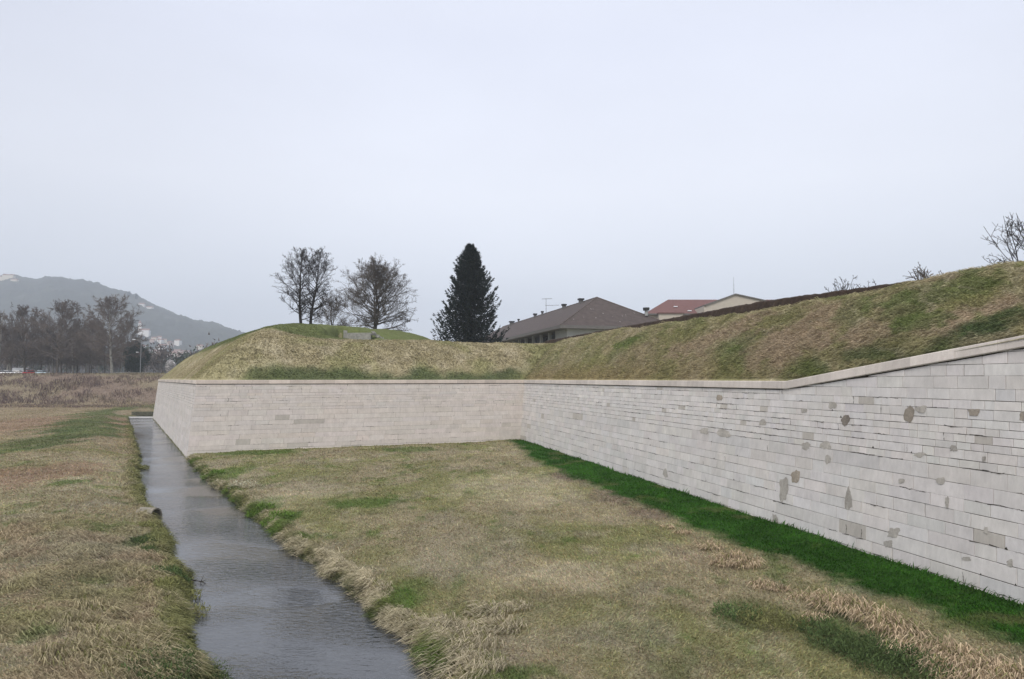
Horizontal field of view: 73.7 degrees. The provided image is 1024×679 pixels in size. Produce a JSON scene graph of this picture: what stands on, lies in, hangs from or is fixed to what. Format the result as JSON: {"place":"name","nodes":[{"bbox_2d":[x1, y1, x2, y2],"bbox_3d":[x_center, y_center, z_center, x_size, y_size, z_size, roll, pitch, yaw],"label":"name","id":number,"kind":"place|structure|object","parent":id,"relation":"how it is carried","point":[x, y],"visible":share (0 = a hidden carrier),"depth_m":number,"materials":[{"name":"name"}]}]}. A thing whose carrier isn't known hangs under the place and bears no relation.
{"place":"outdoors","nodes":[
{"label":"outdoors","id":0,"kind":"place"},
{"bbox_2d":[0,274,244,368],"bbox_3d":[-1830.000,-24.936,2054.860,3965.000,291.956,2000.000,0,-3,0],"label":"hill","id":1,"kind":"structure","parent":0,"point":[42,293],"depth_m":1547.72,"materials":[{"name":"grey"}]},
{"bbox_2d":[2,274,15,279],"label":"hill building","id":2,"kind":"structure","parent":1,"relation":"on","point":[6,276],"depth_m":1686.09,"materials":[{"name":"white"}]},
{"bbox_2d":[138,320,150,336],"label":"church","id":3,"kind":"structure","parent":1,"relation":"on","point":[146,332],"depth_m":1352.03,"materials":[{"name":"white paint"}]},
{"bbox_2d":[174,339,181,345],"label":"town house","id":4,"kind":"structure","parent":1,"relation":"on","point":[177,342],"depth_m":1351.06,"materials":[{"name":"white paint"}]},
{"bbox_2d":[130,418,441,678],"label":"water","id":5,"kind":"structure","parent":0,"point":[275,612],"depth_m":23.25,"materials":[{"name":"grey liquid"}]},
{"bbox_2d":[0,333,1023,678],"bbox_3d":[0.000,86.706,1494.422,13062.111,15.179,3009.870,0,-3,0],"label":"ground","id":6,"kind":"structure","parent":0,"point":[150,395],"depth_m":27.60,"materials":[{"name":"green plant"}]},
{"bbox_2d":[0,312,23,361],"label":"park tree","id":7,"kind":"object","parent":6,"relation":"on","point":[8,349],"visible":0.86,"depth_m":208.24,"materials":[{"name":"grey plant"}]},
{"bbox_2d":[0,329,26,369],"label":"park tree","id":8,"kind":"object","parent":6,"relation":"on","point":[6,362],"visible":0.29,"depth_m":220.38,"materials":[{"name":"grey plant"}]},
{"bbox_2d":[1,326,28,369],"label":"park tree","id":9,"kind":"object","parent":6,"relation":"on","point":[10,363],"visible":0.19,"depth_m":220.81,"materials":[{"name":"grey plant"}]},
{"bbox_2d":[1,322,28,367],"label":"park tree","id":10,"kind":"object","parent":6,"relation":"on","point":[16,348],"visible":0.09,"depth_m":236.17,"materials":[{"name":"grey plant"}]},
{"bbox_2d":[12,368,29,371],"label":"parked van","id":11,"kind":"object","parent":6,"relation":"on","point":[21,369],"visible":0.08,"depth_m":214.79,"materials":[{"name":"white paint"}]},
{"bbox_2d":[11,326,41,367],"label":"park tree","id":12,"kind":"object","parent":6,"relation":"on","point":[32,335],"visible":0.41,"depth_m":216.36,"materials":[{"name":"grey plant"}]},
{"bbox_2d":[0,302,57,371],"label":"park tree","id":13,"kind":"object","parent":6,"relation":"on","point":[20,312],"visible":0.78,"depth_m":212.22,"materials":[{"name":"grey plant"}]},
{"bbox_2d":[27,317,55,369],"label":"park tree","id":14,"kind":"object","parent":6,"relation":"on","point":[41,338],"visible":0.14,"depth_m":230.91,"materials":[{"name":"grey plant"}]},
{"bbox_2d":[33,327,67,371],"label":"park tree","id":15,"kind":"object","parent":6,"relation":"on","point":[49,361],"visible":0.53,"depth_m":221.17,"materials":[{"name":"grey plant"}]},
{"bbox_2d":[39,332,67,372],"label":"park tree","id":16,"kind":"object","parent":6,"relation":"on","point":[46,362],"visible":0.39,"depth_m":221.47,"materials":[{"name":"grey plant"}]},
{"bbox_2d":[18,299,90,372],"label":"park tree","id":17,"kind":"object","parent":6,"relation":"on","point":[63,308],"visible":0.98,"depth_m":210.73,"materials":[{"name":"grey plant"}]},
{"bbox_2d":[47,317,80,372],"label":"park tree","id":18,"kind":"object","parent":6,"relation":"on","point":[58,324],"visible":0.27,"depth_m":229.58,"materials":[{"name":"grey plant"}]},
{"bbox_2d":[53,327,78,372],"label":"park tree","id":19,"kind":"object","parent":6,"relation":"on","point":[66,337],"visible":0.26,"depth_m":232.41,"materials":[{"name":"grey plant"}]},
{"bbox_2d":[61,333,89,372],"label":"park tree","id":20,"kind":"object","parent":6,"relation":"on","point":[72,361],"visible":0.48,"depth_m":224.13,"materials":[{"name":"grey plant"}]},
{"bbox_2d":[64,318,92,372],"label":"park tree","id":21,"kind":"object","parent":6,"relation":"on","point":[78,321],"visible":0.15,"depth_m":237.09,"materials":[{"name":"grey plant"}]},
{"bbox_2d":[69,341,88,372],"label":"park tree","id":22,"kind":"object","parent":6,"relation":"on","point":[78,361],"visible":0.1,"depth_m":236.42,"materials":[{"name":"grey plant"}]},
{"bbox_2d":[0,371,166,407],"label":"brush","id":23,"kind":"object","parent":6,"relation":"on","point":[54,401],"visible":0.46,"depth_m":175.32,"materials":[{"name":"brown plant"}]},
{"bbox_2d":[77,329,98,372],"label":"park tree","id":24,"kind":"object","parent":6,"relation":"on","point":[88,357],"visible":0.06,"depth_m":238.71,"materials":[{"name":"grey plant"}]},
{"bbox_2d":[73,320,105,371],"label":"park tree","id":25,"kind":"object","parent":6,"relation":"on","point":[93,353],"visible":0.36,"depth_m":222.17,"materials":[{"name":"grey plant"}]},
{"bbox_2d":[76,321,109,372],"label":"park tree","id":26,"kind":"object","parent":6,"relation":"on","point":[87,331],"visible":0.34,"depth_m":226.70,"materials":[{"name":"grey plant"}]},
{"bbox_2d":[87,335,115,372],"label":"park tree","id":27,"kind":"object","parent":6,"relation":"on","point":[105,346],"visible":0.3,"depth_m":229.30,"materials":[{"name":"grey plant"}]},
{"bbox_2d":[95,329,118,372],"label":"park tree","id":28,"kind":"object","parent":6,"relation":"on","point":[109,345],"visible":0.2,"depth_m":237.26,"materials":[{"name":"grey plant"}]},
{"bbox_2d":[0,333,219,373],"bbox_3d":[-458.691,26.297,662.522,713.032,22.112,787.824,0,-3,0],"label":"wood","id":29,"kind":"object","parent":6,"relation":"on","point":[158,362],"visible":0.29,"depth_m":319.47,"materials":[{"name":"bare brown twigs"},{"name":"grey bark"}]},
{"bbox_2d":[77,293,149,372],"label":"park tree","id":30,"kind":"object","parent":6,"relation":"on","point":[105,317],"visible":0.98,"depth_m":206.26,"materials":[{"name":"grey plant"}]},
{"bbox_2d":[106,335,133,371],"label":"park tree","id":31,"kind":"object","parent":6,"relation":"on","point":[114,338],"visible":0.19,"depth_m":236.06,"materials":[{"name":"grey plant"}]},
{"bbox_2d":[112,320,142,371],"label":"park tree","id":32,"kind":"object","parent":6,"relation":"on","point":[133,333],"visible":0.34,"depth_m":231.94,"materials":[{"name":"grey plant"}]},
{"bbox_2d":[113,372,153,372],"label":"wall","id":33,"kind":"structure","parent":6,"relation":"on","point":[132,372],"depth_m":201.52,"materials":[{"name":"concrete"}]},
{"bbox_2d":[120,337,151,371],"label":"evergreen tree","id":34,"kind":"object","parent":6,"relation":"on","point":[133,363],"visible":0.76,"depth_m":212.84,"materials":[{"name":"grey plant"}]},
{"bbox_2d":[129,417,152,418],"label":"weir","id":35,"kind":"object","parent":6,"relation":"on","point":[140,417],"visible":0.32,"depth_m":130.18,"materials":[{"name":"white concrete"}]},
{"bbox_2d":[131,412,153,416],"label":"stone headwall","id":36,"kind":"object","parent":6,"relation":"on","point":[143,414],"visible":0.53,"depth_m":133.27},
{"bbox_2d":[136,507,161,518],"bbox_3d":[-19.036,9.237,35.748,0.950,0.880,0.880,-1,-3,14],"label":"drain pipe","id":37,"kind":"object","parent":6,"relation":"on","point":[158,511],"visible":0.37,"depth_m":35.67,"materials":[{"name":"grey concrete"}]},
{"bbox_2d":[165,359,175,372],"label":"blossom tree","id":38,"kind":"object","parent":6,"relation":"on","point":[171,364],"visible":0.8,"depth_m":229.17,"materials":[{"name":"grey plant"}]},
{"bbox_2d":[0,423,506,678],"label":"bank grass","id":39,"kind":"structure","parent":6,"relation":"on","point":[158,612],"depth_m":22.65,"materials":[{"name":"green plant"}]},
{"bbox_2d":[19,524,1023,678],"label":"dry tussock grass","id":40,"kind":"structure","parent":6,"relation":"on","point":[976,668],"depth_m":17.85,"materials":[{"name":"beige plant"}]},
{"bbox_2d":[121,460,955,678],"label":"weeds","id":41,"kind":"object","parent":6,"relation":"on","point":[802,621],"visible":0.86,"depth_m":17.87,"materials":[{"name":"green plant"}]},
{"bbox_2d":[482,297,658,343],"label":"building","id":42,"kind":"structure","parent":6,"relation":"on","point":[591,315],"depth_m":121.28,"materials":[{"name":"tile"}]},
{"bbox_2d":[153,335,1023,604],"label":"fortress wall","id":43,"kind":"structure","parent":6,"relation":"on","point":[918,460],"depth_m":33.20,"materials":[{"name":"stone"}]},
{"bbox_2d":[644,300,715,319],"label":"red roof building","id":44,"kind":"structure","parent":6,"relation":"on","point":[667,309],"depth_m":173.85,"materials":[{"name":"tile"}]},
{"bbox_2d":[545,280,915,342],"bbox_3d":[13.851,-0.765,70.169,1.049,2.107,68.459,1,-3,-14],"label":"hedge","id":45,"kind":"object","parent":6,"relation":"on","point":[759,305],"visible":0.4,"depth_m":51.51,"materials":[{"name":"brown plant"}]},
{"bbox_2d":[695,294,765,312],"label":"gabled building","id":46,"kind":"structure","parent":6,"relation":"on","point":[733,300],"depth_m":164.79,"materials":[{"name":"beige paint"}]},
{"bbox_2d":[0,0,1023,341],"label":"sky","id":47,"kind":"structure","parent":0,"point":[636,155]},
{"bbox_2d":[160,259,1023,380],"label":"rampart bank","id":48,"kind":"structure","parent":0,"point":[333,331],"depth_m":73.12,"materials":[{"name":"green plant"}]},
{"bbox_2d":[271,246,329,323],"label":"bare tree","id":49,"kind":"object","parent":48,"relation":"on","point":[292,266],"visible":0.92,"depth_m":93.28,"materials":[{"name":"grey plant"}]},
{"bbox_2d":[289,246,337,323],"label":"bare tree","id":50,"kind":"object","parent":48,"relation":"on","point":[318,270],"visible":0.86,"depth_m":94.14,"materials":[{"name":"grey plant"}]},
{"bbox_2d":[310,288,360,326],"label":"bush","id":51,"kind":"object","parent":48,"relation":"on","point":[325,311],"visible":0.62,"depth_m":111.79,"materials":[{"name":"grey plant"}]},
{"bbox_2d":[343,330,370,339],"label":"concrete bunker","id":52,"kind":"object","parent":48,"relation":"on","point":[364,336],"visible":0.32,"depth_m":90.36},
{"bbox_2d":[330,253,419,331],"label":"bare tree","id":53,"kind":"object","parent":48,"relation":"on","point":[381,279],"visible":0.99,"depth_m":107.78,"materials":[{"name":"grey plant"}]},
{"bbox_2d":[371,331,385,339],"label":"rubble","id":54,"kind":"object","parent":48,"relation":"on","point":[375,334],"visible":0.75,"depth_m":91.00,"materials":[{"name":"stone"}]},
{"bbox_2d":[430,243,509,342],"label":"conifer tree","id":55,"kind":"object","parent":48,"relation":"on","point":[471,291],"visible":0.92,"depth_m":103.16,"materials":[{"name":"green plant"}]},
{"bbox_2d":[825,275,859,291],"bbox_3d":[21.262,-3.023,43.813,2.252,2.236,1.728,-3,-4,39],"label":"bare shrub","id":56,"kind":"object","parent":48,"relation":"on","point":[843,286],"visible":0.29,"depth_m":43.70,"materials":[{"name":"grey plant"}]},
{"bbox_2d":[906,262,931,280],"bbox_3d":[21.220,-3.158,35.580,1.344,1.754,0.897,0,-3,0],"label":"bare shrub","id":57,"kind":"object","parent":48,"relation":"on","point":[922,275],"visible":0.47,"depth_m":35.41,"materials":[{"name":"grey plant"}]},
{"bbox_2d":[974,213,1023,267],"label":"bare shrub","id":58,"kind":"object","parent":48,"relation":"on","point":[1011,227],"visible":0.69,"depth_m":35.79,"materials":[{"name":"grey plant"}]}
]}

